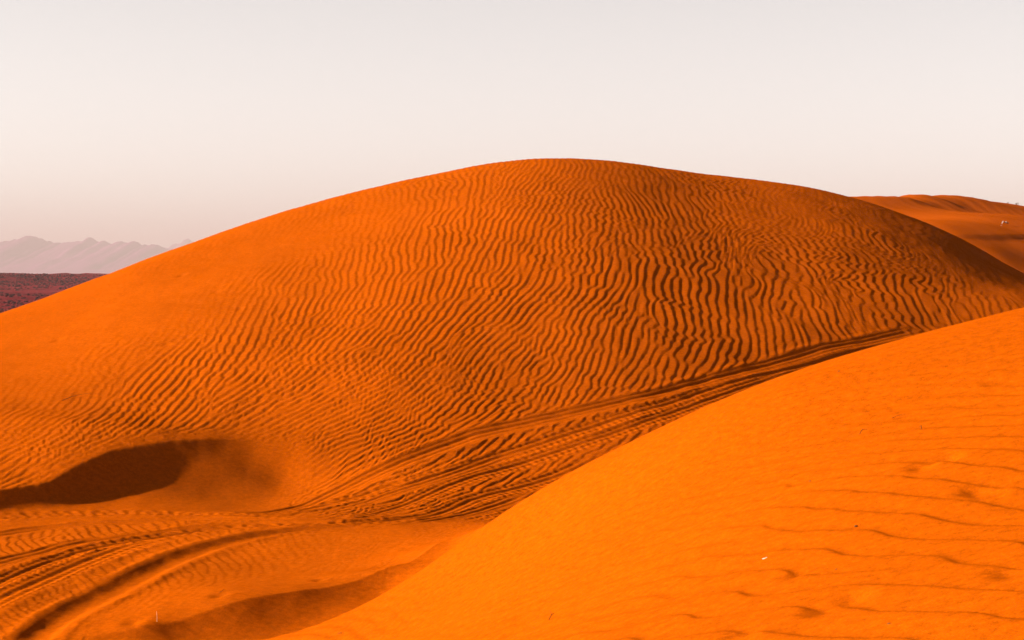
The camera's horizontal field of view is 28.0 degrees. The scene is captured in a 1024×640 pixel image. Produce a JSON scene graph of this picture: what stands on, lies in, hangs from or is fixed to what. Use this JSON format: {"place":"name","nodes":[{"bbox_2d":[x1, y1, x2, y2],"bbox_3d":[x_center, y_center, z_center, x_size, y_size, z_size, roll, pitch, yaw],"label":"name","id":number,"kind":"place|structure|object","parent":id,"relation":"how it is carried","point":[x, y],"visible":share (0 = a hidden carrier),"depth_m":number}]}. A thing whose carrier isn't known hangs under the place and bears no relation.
{"place":"outdoors","nodes":[
{"label":"outdoors","id":0,"kind":"place"},
{"bbox_2d":[0,273,105,308],"bbox_3d":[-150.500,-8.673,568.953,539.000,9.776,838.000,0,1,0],"label":"gravel plain","id":1,"kind":"structure","parent":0,"point":[49,291],"depth_m":489.67},
{"bbox_2d":[0,273,106,312],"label":"scrub","id":2,"kind":"object","parent":1,"relation":"on","point":[34,278],"visible":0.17,"depth_m":520.69},
{"bbox_2d":[0,236,172,273],"bbox_3d":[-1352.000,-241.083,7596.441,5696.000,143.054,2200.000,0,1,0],"label":"mountains","id":3,"kind":"structure","parent":0,"point":[31,254],"depth_m":7226.36},
{"bbox_2d":[165,239,195,248],"bbox_3d":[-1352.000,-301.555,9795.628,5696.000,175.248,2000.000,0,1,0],"label":"mountains","id":4,"kind":"structure","parent":0,"point":[182,243],"depth_m":9779.65},
{"bbox_2d":[0,372,790,639],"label":"valley floor","id":5,"kind":"structure","parent":0,"point":[375,523],"depth_m":14.77},
{"bbox_2d":[0,158,1023,510],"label":"sand dune","id":6,"kind":"structure","parent":0,"point":[290,356],"depth_m":23.32},
{"bbox_2d":[0,0,1023,247],"label":"sky","id":7,"kind":"structure","parent":0,"point":[163,123]},
{"bbox_2d":[263,307,1023,639],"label":"sand dune","id":8,"kind":"structure","parent":0,"point":[737,515],"depth_m":8.05},
{"bbox_2d":[852,194,1023,272],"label":"sand dune","id":9,"kind":"structure","parent":0,"point":[976,222],"depth_m":60.13}
]}

